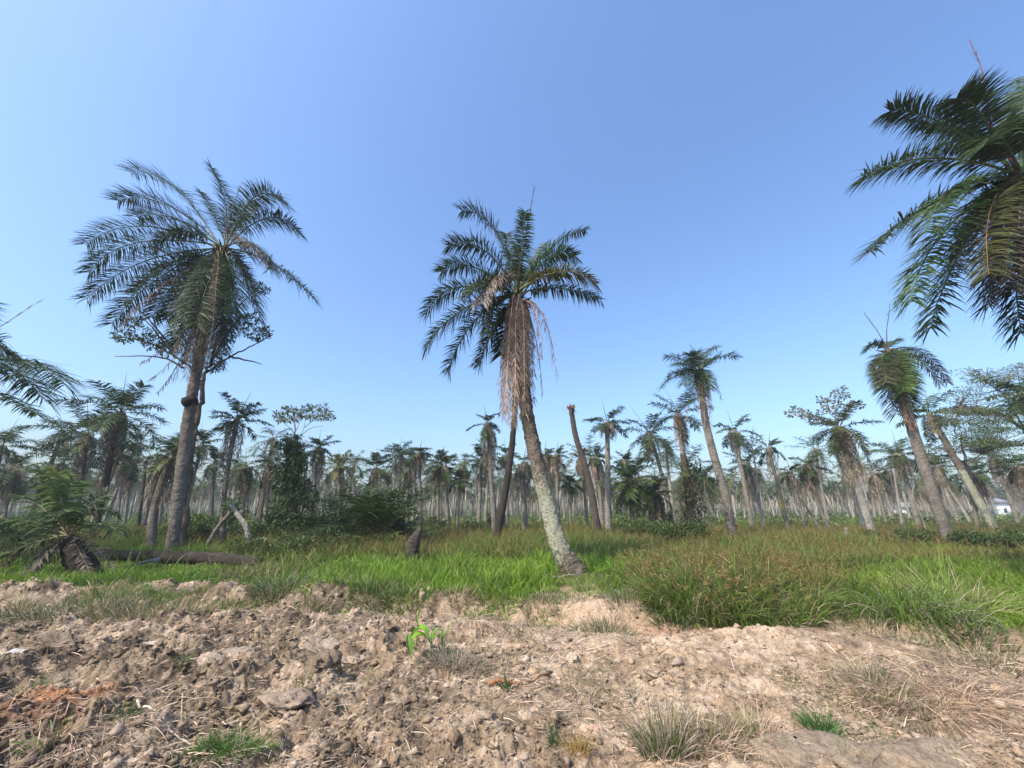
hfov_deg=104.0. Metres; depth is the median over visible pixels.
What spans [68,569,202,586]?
grass tuft
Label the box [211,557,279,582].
grass tuft
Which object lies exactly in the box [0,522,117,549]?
shrub
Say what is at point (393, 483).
oil palm
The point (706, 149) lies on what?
sky
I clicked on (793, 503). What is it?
oil palm
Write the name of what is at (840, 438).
oil palm
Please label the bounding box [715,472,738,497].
oil palm
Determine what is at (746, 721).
grass tuft
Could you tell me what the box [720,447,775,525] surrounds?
oil palm
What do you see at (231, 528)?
shrub
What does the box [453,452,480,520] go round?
oil palm
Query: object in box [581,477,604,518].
oil palm
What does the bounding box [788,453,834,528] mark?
oil palm
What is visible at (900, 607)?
grass tuft
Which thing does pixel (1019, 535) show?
shrub
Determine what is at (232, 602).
grass tuft
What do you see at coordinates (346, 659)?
clod
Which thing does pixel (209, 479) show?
oil palm
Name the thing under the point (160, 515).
oil palm
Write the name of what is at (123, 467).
oil palm
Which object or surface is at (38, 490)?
oil palm
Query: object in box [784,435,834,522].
oil palm
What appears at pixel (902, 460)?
oil palm
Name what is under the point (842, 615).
grass tuft
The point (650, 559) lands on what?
sedge clump
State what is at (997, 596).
grass tuft
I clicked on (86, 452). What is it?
oil palm
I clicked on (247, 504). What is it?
oil palm
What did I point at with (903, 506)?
white house
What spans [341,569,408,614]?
grass tuft
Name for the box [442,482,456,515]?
oil palm
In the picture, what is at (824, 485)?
oil palm
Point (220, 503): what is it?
oil palm
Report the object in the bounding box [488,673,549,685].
leaf sheath
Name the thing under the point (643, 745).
grass tuft
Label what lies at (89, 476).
oil palm
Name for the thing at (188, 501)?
leafy vine
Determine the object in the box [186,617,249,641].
grass tuft
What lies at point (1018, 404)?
feathery tree
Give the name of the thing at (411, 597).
grass tuft
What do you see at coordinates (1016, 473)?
oil palm
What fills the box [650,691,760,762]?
grass tuft
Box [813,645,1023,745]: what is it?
dead grass heap
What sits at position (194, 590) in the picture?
grass tuft
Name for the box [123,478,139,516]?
oil palm
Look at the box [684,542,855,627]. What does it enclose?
sedge clump
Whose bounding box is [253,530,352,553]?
shrub
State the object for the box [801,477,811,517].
oil palm
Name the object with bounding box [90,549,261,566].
fallen palm
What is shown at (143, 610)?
grass tuft
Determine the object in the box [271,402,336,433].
umbrella tree
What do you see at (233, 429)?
oil palm
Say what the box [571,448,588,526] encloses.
oil palm
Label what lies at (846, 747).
grass tuft
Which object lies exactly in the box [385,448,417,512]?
oil palm
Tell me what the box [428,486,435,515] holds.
oil palm
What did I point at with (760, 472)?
oil palm
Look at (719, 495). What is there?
oil palm
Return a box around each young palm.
[280,487,389,534]
[286,481,445,553]
[366,516,427,537]
[423,516,452,534]
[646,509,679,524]
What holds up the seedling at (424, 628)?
on the ground at (376, 647)
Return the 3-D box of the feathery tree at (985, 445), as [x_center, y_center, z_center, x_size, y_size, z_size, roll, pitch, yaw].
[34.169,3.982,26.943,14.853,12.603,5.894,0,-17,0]
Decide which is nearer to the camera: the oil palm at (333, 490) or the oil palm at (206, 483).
the oil palm at (206, 483)
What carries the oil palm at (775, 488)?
on the ground at (376, 647)
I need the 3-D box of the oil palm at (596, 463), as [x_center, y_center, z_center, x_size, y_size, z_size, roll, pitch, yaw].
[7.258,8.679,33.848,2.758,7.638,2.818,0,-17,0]
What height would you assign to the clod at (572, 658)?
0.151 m
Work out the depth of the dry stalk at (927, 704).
4.10 m
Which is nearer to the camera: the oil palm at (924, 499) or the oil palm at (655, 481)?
the oil palm at (655, 481)
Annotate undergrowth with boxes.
[11,503,1023,528]
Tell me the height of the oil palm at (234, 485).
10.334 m
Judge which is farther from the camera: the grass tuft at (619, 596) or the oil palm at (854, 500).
the oil palm at (854, 500)
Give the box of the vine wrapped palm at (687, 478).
[642,443,721,539]
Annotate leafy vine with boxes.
[186,321,233,530]
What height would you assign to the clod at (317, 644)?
0.361 m
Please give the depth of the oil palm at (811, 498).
79.65 m
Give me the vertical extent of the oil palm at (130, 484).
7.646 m
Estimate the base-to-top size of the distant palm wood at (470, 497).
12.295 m
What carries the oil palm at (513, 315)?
on the ground at (376, 647)
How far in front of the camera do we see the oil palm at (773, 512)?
90.49 m
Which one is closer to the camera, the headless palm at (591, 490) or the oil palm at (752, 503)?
the headless palm at (591, 490)
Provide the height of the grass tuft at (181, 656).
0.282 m
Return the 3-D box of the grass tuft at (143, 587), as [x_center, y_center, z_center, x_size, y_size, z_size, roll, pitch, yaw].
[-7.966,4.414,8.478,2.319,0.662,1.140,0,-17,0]
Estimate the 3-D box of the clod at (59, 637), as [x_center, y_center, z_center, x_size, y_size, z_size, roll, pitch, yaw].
[-6.764,3.846,6.002,0.814,0.276,0.356,-3,-18,10]
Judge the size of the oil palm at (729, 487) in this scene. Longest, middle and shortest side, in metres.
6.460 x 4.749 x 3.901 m
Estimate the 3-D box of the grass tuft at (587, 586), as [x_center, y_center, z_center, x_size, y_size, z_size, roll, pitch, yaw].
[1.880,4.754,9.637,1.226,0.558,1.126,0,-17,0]
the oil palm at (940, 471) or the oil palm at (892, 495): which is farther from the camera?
the oil palm at (892, 495)
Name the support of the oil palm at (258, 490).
on the ground at (376, 647)
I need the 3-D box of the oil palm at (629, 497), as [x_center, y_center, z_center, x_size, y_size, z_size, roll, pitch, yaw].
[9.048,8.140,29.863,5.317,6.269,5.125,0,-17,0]
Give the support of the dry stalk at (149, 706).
on the ground at (376, 647)
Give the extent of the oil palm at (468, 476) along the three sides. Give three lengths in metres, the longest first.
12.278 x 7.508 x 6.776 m
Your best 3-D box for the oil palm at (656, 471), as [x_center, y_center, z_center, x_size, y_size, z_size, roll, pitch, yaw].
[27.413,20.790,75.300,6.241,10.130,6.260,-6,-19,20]
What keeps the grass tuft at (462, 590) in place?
on the ground at (376, 647)
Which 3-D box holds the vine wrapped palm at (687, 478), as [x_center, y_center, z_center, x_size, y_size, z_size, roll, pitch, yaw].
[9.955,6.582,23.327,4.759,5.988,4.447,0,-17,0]
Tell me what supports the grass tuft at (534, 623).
on the ground at (376, 647)
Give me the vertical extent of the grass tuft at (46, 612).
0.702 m
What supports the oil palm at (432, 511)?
on the ground at (376, 647)
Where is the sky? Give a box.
[0,0,1023,504]
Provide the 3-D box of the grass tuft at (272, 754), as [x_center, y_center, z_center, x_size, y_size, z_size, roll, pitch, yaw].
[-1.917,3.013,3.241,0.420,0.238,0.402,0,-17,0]
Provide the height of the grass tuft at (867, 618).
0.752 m
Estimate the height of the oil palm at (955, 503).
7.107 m
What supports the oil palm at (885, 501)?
on the ground at (376, 647)
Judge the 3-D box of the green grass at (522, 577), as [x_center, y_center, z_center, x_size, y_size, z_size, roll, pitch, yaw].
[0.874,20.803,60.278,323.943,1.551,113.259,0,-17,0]
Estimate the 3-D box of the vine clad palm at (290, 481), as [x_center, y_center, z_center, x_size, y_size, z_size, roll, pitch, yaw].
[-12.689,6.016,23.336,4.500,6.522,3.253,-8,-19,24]
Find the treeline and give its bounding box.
[15,485,1002,511]
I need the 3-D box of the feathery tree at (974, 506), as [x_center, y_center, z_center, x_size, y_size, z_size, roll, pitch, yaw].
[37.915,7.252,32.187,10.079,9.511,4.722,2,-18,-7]
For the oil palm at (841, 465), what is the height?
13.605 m
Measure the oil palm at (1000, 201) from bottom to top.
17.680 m
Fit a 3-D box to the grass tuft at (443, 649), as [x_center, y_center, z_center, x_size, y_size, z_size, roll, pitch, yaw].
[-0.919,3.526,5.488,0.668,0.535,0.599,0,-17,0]
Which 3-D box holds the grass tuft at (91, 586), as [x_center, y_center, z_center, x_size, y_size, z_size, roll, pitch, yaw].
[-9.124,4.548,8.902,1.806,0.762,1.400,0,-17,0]
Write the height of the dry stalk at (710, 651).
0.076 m
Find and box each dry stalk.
[136,698,192,747]
[181,694,200,746]
[583,705,617,714]
[697,647,728,651]
[872,694,985,706]
[894,652,965,681]
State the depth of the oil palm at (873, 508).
58.17 m
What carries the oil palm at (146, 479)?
on the ground at (376, 647)
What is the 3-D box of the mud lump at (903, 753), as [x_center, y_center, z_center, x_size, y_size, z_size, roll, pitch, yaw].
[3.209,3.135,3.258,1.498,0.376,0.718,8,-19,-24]
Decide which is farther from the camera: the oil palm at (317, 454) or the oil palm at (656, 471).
the oil palm at (656, 471)
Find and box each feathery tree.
[923,362,1023,454]
[926,417,1013,528]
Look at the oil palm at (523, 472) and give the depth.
32.69 m
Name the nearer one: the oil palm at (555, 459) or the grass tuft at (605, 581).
the grass tuft at (605, 581)
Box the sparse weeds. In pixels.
[0,577,1023,767]
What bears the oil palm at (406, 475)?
on the ground at (376, 647)
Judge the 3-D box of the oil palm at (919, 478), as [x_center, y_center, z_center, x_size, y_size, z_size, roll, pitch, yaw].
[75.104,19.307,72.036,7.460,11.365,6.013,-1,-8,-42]
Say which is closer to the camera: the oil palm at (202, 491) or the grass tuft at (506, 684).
the grass tuft at (506, 684)
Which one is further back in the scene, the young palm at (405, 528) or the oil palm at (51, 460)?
the oil palm at (51, 460)
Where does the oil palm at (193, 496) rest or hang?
on the ground at (376, 647)
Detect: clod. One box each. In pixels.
[7,648,33,653]
[32,629,85,648]
[141,685,159,691]
[144,641,155,644]
[218,646,252,657]
[257,686,314,713]
[299,635,341,653]
[304,649,342,683]
[341,655,360,665]
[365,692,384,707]
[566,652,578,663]
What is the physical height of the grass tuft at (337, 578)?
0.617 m
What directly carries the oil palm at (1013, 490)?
on the ground at (376, 647)
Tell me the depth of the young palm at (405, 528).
20.98 m
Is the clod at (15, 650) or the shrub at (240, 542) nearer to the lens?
the clod at (15, 650)
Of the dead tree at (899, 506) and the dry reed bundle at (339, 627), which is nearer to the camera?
the dry reed bundle at (339, 627)
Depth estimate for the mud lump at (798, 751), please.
3.32 m
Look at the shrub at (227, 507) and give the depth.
19.65 m
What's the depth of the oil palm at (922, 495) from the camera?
59.41 m
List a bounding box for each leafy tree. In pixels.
[108,281,273,546]
[690,464,729,524]
[725,427,772,526]
[783,385,866,528]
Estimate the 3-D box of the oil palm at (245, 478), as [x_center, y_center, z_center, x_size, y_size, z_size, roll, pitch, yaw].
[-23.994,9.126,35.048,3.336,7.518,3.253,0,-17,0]
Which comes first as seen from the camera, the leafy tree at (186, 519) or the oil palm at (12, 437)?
the leafy tree at (186, 519)
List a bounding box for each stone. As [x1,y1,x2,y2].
[197,652,223,665]
[419,590,425,603]
[528,668,537,673]
[588,723,598,731]
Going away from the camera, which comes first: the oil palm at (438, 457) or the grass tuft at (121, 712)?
the grass tuft at (121, 712)
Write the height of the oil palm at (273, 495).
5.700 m
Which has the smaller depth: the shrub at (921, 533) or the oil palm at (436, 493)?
the shrub at (921, 533)
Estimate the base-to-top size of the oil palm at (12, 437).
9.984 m
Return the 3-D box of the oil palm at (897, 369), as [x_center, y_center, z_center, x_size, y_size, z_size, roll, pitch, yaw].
[22.385,1.678,22.296,5.645,14.176,2.731,8,-19,-25]
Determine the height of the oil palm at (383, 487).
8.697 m
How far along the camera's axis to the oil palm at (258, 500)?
77.00 m
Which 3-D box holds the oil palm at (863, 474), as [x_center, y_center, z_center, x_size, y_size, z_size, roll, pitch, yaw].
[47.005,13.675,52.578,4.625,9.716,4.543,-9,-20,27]
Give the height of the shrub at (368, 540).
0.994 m
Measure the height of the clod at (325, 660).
0.315 m
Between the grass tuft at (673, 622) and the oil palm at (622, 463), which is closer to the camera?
the grass tuft at (673, 622)
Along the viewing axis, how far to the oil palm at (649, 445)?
33.22 m
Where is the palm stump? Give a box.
[406,528,421,560]
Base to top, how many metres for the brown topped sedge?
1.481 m
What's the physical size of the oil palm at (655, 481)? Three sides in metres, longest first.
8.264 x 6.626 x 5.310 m
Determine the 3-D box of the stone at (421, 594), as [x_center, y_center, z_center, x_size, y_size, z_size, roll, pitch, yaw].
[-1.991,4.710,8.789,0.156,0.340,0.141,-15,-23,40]
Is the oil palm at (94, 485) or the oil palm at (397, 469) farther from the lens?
the oil palm at (94, 485)
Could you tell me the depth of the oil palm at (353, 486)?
85.38 m
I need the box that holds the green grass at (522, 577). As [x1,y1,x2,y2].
[0,515,1023,641]
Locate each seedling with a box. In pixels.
[406,634,412,659]
[411,625,440,656]
[415,609,419,649]
[441,619,455,650]
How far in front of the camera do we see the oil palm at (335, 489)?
77.62 m
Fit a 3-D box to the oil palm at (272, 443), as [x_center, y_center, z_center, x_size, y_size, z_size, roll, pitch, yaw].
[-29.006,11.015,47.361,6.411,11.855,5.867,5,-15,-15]
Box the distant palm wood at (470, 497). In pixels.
[0,471,1023,516]
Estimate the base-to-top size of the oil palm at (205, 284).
22.349 m
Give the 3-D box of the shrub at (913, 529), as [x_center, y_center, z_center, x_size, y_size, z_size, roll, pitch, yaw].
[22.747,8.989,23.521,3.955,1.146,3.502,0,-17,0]
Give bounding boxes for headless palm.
[137,460,150,527]
[205,510,232,544]
[227,501,250,540]
[492,383,517,538]
[566,404,601,534]
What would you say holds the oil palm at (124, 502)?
on the ground at (376, 647)
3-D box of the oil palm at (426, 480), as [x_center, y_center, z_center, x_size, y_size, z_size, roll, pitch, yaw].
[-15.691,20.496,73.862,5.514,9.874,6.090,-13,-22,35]
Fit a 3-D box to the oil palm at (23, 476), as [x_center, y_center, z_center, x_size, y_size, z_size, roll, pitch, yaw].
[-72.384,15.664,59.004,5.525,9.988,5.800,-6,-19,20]
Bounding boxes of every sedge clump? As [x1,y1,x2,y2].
[605,541,732,583]
[606,547,797,631]
[648,542,860,577]
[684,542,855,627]
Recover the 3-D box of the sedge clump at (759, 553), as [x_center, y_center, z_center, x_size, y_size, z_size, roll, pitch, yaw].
[6.254,4.686,10.694,4.905,1.312,4.935,0,-17,0]
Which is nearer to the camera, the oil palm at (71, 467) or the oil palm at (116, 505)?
the oil palm at (71, 467)
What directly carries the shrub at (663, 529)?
on the ground at (376, 647)
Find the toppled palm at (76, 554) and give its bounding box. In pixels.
[0,462,134,578]
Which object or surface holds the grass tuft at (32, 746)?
on the ground at (376, 647)
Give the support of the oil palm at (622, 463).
on the ground at (376, 647)
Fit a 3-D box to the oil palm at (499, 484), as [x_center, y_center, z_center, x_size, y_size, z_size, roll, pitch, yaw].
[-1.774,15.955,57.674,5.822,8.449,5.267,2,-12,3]
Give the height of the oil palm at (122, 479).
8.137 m
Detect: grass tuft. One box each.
[0,586,144,624]
[2,593,54,611]
[2,670,85,698]
[4,702,85,756]
[55,575,138,603]
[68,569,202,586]
[73,583,248,623]
[75,578,193,606]
[102,698,147,721]
[169,644,196,671]
[175,716,284,767]
[177,582,218,601]
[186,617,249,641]
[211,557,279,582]
[211,591,253,611]
[231,556,322,602]
[255,737,300,767]
[285,667,316,688]
[293,590,338,612]
[315,567,368,585]
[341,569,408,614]
[368,576,441,617]
[413,638,496,678]
[424,619,456,658]
[437,577,480,608]
[475,586,513,608]
[487,615,559,629]
[494,672,514,692]
[517,584,563,623]
[543,722,568,747]
[554,607,640,635]
[554,723,599,758]
[567,569,611,592]
[593,572,614,590]
[593,578,659,613]
[613,678,724,760]
[637,594,701,633]
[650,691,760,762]
[710,692,812,748]
[790,703,850,735]
[806,587,863,625]
[813,568,1023,649]
[815,646,934,712]
[816,729,863,759]
[822,572,904,611]
[835,599,907,636]
[866,545,1023,623]
[876,626,952,651]
[906,589,1023,654]
[922,641,1023,680]
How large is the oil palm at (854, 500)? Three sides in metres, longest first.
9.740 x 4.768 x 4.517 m
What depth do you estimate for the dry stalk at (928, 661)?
4.75 m
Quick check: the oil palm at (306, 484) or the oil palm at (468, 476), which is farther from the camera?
the oil palm at (468, 476)
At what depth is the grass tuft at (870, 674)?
4.41 m
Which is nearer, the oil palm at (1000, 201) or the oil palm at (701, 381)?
the oil palm at (1000, 201)
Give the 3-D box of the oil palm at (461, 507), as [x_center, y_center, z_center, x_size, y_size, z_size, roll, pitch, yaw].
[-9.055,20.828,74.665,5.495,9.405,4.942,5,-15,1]
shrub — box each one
[0,510,52,537]
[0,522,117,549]
[113,524,167,539]
[166,513,218,543]
[188,511,242,536]
[219,491,246,526]
[220,534,319,559]
[231,510,337,538]
[236,526,266,538]
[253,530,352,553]
[281,531,362,551]
[332,535,385,547]
[356,532,408,548]
[454,521,491,532]
[485,507,506,528]
[614,515,676,536]
[649,516,713,543]
[854,527,938,538]
[895,530,940,547]
[926,529,1023,547]
[953,527,1023,548]
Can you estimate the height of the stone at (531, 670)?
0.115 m
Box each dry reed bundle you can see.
[335,610,408,633]
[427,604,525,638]
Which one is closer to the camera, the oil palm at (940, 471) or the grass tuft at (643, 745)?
the grass tuft at (643, 745)
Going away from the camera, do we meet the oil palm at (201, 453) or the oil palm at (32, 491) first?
the oil palm at (201, 453)
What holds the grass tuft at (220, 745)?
on the ground at (376, 647)
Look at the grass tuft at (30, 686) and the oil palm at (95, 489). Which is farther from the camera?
the oil palm at (95, 489)
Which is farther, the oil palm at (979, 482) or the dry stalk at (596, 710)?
the oil palm at (979, 482)
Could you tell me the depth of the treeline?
247.56 m
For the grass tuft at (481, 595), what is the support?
on the ground at (376, 647)
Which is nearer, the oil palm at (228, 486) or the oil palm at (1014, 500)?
the oil palm at (228, 486)
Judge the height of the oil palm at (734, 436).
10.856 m
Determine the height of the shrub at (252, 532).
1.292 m
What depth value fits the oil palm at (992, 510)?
76.93 m
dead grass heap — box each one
[0,696,160,767]
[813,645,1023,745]
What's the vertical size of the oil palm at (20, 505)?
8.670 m
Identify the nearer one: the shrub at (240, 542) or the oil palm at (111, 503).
the shrub at (240, 542)
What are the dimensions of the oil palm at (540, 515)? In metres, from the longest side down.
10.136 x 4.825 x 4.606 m
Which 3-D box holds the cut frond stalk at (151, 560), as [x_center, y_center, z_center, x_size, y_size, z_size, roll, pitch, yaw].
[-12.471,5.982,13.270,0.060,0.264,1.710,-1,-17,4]
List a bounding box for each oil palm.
[0,298,93,490]
[0,418,44,472]
[0,443,42,516]
[0,457,55,517]
[13,472,70,520]
[15,438,101,524]
[16,488,30,514]
[17,415,77,520]
[22,400,144,531]
[25,474,43,514]
[44,372,171,534]
[55,452,100,519]
[67,461,100,493]
[68,157,325,550]
[73,436,151,521]
[83,483,98,515]
[85,480,111,505]
[90,473,114,515]
[95,451,149,526]
[101,427,168,523]
[112,459,143,519]
[120,493,137,515]
[122,461,147,525]
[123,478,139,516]
[127,468,147,518]
[136,436,208,548]
[136,455,171,521]
[137,445,176,526]
[140,459,156,515]
[150,432,179,523]
[175,426,222,502]
[189,487,204,508]
[191,477,220,513]
[193,448,237,515]
[201,471,219,514]
[201,475,221,513]
[206,391,273,542]
[217,454,254,502]
[217,471,238,505]
[217,475,229,516]
[219,458,265,528]
[237,450,283,523]
[243,448,283,524]
[245,426,293,517]
[246,467,257,514]
[247,481,262,518]
[254,484,260,512]
[268,490,280,509]
[298,429,341,514]
[298,475,317,507]
[308,462,334,511]
[321,450,357,517]
[321,477,336,514]
[326,478,345,515]
[328,475,348,515]
[342,449,371,516]
[343,466,362,496]
[351,452,396,506]
[378,481,392,494]
[379,440,417,517]
[381,470,392,499]
[382,455,403,495]
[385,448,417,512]
[389,456,417,527]
[397,442,432,520]
[403,441,431,529]
[403,448,428,515]
[415,467,436,517]
[416,188,604,573]
[423,444,457,523]
[426,447,466,529]
[427,461,445,516]
[428,475,442,517]
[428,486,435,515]
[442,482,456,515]
[446,468,472,527]
[449,483,468,519]
[450,460,476,514]
[452,471,475,516]
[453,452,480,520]
[462,443,503,522]
[466,407,500,532]
[469,471,478,510]
[471,437,503,520]
[486,438,519,523]
[488,468,515,513]
[488,479,515,497]
[498,467,518,513]
[498,473,514,515]
[512,449,532,529]
[515,487,519,515]
[523,450,545,521]
[527,487,537,517]
[531,479,538,515]
[543,440,568,516]
[544,445,554,493]
[553,459,578,507]
[553,470,573,519]
[559,472,583,525]
[563,433,619,522]
[567,482,581,516]
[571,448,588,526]
[575,484,582,516]
[576,481,586,514]
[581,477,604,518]
[582,403,630,530]
[582,443,613,526]
[597,451,668,520]
[612,454,641,513]
[613,450,637,520]
[618,410,684,522]
[639,477,673,523]
[642,466,671,507]
[645,472,673,491]
[647,391,714,452]
[650,436,690,519]
[657,344,742,537]
[691,463,728,524]
[712,409,763,525]
[712,476,738,497]
[714,486,720,519]
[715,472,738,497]
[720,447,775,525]
[723,467,742,518]
[732,474,763,524]
[735,486,761,518]
[750,435,790,532]
[753,465,768,513]
[761,477,775,516]
[762,476,791,516]
[762,483,775,515]
[763,481,785,516]
[765,468,799,515]
[778,459,807,527]
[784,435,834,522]
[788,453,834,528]
[790,457,815,515]
[792,489,798,507]
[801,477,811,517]
[802,471,841,519]
[810,397,884,530]
[814,467,833,512]
[823,471,861,517]
[824,477,846,516]
[826,452,855,479]
[831,496,848,514]
[837,40,1023,351]
[840,452,875,509]
[849,477,859,516]
[857,464,889,525]
[859,304,955,542]
[862,464,912,521]
[862,477,885,516]
[863,463,894,517]
[866,482,890,516]
[867,432,937,525]
[867,479,887,515]
[870,442,912,517]
[887,487,900,512]
[893,437,962,522]
[895,389,999,530]
[905,485,931,518]
[907,471,935,515]
[907,472,922,490]
[915,487,931,515]
[929,452,954,523]
[931,465,958,514]
[935,468,970,521]
[943,482,963,508]
[947,457,1007,505]
[960,435,1023,523]
[968,466,1005,511]
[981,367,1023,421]
[981,485,998,517]
[983,452,1023,495]
[987,479,999,516]
[992,478,1023,517]
[995,474,1023,516]
[1008,489,1020,513]
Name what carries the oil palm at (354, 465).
on the ground at (376, 647)
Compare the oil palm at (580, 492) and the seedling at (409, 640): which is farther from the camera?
the oil palm at (580, 492)
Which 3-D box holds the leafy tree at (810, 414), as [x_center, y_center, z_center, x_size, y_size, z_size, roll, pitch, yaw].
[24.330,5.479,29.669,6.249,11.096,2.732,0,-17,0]
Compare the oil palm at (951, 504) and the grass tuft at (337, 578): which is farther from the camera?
the oil palm at (951, 504)
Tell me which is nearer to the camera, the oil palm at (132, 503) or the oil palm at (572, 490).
the oil palm at (572, 490)
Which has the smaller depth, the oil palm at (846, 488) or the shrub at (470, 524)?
the shrub at (470, 524)
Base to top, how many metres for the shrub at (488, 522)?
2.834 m
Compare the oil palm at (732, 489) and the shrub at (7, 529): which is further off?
the oil palm at (732, 489)
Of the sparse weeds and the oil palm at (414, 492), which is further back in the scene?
the oil palm at (414, 492)
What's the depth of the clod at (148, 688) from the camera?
4.26 m
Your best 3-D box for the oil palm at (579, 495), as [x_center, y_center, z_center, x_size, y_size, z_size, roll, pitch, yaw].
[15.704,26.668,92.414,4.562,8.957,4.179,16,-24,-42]
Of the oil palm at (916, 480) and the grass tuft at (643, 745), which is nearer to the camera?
the grass tuft at (643, 745)
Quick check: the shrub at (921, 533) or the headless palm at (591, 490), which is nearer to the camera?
the shrub at (921, 533)
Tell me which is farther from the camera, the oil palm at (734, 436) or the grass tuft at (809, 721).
the oil palm at (734, 436)
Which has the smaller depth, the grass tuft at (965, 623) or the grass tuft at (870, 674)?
the grass tuft at (870, 674)
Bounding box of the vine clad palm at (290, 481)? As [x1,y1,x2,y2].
[258,432,330,533]
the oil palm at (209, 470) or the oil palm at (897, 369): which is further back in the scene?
the oil palm at (209, 470)
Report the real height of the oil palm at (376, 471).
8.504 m
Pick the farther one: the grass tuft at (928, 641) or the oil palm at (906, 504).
the oil palm at (906, 504)
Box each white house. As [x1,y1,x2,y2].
[885,501,918,513]
[970,497,1015,514]
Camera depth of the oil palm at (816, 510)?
59.38 m
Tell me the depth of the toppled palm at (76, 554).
12.27 m
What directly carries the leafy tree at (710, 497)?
on the ground at (376, 647)
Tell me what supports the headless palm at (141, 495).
on the ground at (376, 647)
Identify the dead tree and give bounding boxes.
[799,495,820,529]
[893,469,904,528]
[912,484,926,529]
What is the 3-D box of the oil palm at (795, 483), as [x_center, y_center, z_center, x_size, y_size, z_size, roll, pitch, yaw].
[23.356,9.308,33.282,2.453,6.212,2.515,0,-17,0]
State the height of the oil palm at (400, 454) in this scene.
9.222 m
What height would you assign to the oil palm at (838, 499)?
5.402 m
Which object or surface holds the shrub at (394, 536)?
on the ground at (376, 647)
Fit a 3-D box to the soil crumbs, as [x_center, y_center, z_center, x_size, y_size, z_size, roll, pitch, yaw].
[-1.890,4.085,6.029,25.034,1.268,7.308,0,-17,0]
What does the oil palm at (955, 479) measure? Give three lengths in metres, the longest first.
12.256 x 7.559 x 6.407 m
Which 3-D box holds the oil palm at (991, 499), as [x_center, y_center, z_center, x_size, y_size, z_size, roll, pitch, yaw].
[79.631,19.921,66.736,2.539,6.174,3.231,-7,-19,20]
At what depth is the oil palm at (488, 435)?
30.06 m
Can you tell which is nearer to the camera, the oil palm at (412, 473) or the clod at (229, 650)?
the clod at (229, 650)
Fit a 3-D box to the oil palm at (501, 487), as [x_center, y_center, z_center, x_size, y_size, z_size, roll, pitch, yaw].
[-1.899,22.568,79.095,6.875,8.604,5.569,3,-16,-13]
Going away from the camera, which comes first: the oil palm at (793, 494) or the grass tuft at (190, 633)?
the grass tuft at (190, 633)
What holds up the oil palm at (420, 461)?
on the ground at (376, 647)
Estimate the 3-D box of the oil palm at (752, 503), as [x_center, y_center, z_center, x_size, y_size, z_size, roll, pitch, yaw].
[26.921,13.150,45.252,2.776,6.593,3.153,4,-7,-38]
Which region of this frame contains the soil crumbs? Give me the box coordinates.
[0,576,1023,767]
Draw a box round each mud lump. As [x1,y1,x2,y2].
[736,728,859,767]
[831,737,978,767]
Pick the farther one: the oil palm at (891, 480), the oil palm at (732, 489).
the oil palm at (732, 489)
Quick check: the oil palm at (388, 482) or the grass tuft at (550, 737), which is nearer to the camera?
the grass tuft at (550, 737)
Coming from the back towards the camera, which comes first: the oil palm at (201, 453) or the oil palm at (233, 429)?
the oil palm at (201, 453)
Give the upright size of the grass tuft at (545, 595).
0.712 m
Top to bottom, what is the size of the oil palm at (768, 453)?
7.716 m
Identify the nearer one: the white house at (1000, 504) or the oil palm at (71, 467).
the oil palm at (71, 467)
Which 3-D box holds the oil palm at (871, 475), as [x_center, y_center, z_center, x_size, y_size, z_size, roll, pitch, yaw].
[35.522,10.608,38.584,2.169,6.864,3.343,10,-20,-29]
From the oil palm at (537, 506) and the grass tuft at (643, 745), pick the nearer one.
the grass tuft at (643, 745)
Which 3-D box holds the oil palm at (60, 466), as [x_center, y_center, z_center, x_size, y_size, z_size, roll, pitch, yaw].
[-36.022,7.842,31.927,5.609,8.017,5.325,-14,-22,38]
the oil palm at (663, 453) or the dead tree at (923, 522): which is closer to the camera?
the dead tree at (923, 522)
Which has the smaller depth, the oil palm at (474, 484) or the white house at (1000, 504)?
the oil palm at (474, 484)
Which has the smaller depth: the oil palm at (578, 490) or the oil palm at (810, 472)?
the oil palm at (810, 472)
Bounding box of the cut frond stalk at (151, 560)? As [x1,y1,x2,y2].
[112,557,160,571]
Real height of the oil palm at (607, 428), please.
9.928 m
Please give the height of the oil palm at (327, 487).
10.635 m
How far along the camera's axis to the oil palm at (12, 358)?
14.03 m
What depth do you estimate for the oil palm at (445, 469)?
34.41 m
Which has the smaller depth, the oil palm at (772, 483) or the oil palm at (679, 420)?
the oil palm at (679, 420)
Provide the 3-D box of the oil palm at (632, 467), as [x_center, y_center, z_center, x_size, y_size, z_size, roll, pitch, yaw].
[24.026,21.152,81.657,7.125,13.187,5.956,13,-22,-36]
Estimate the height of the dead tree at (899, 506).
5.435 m
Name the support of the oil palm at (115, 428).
on the ground at (376, 647)
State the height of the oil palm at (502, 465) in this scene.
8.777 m
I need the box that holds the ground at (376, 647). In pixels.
[0,511,1023,767]
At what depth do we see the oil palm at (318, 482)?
74.47 m
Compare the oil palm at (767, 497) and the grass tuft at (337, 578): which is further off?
the oil palm at (767, 497)
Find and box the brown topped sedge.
[0,514,1023,602]
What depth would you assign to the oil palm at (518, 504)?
95.42 m
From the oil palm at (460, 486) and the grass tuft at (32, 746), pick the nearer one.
the grass tuft at (32, 746)
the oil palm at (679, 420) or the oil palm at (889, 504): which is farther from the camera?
the oil palm at (889, 504)

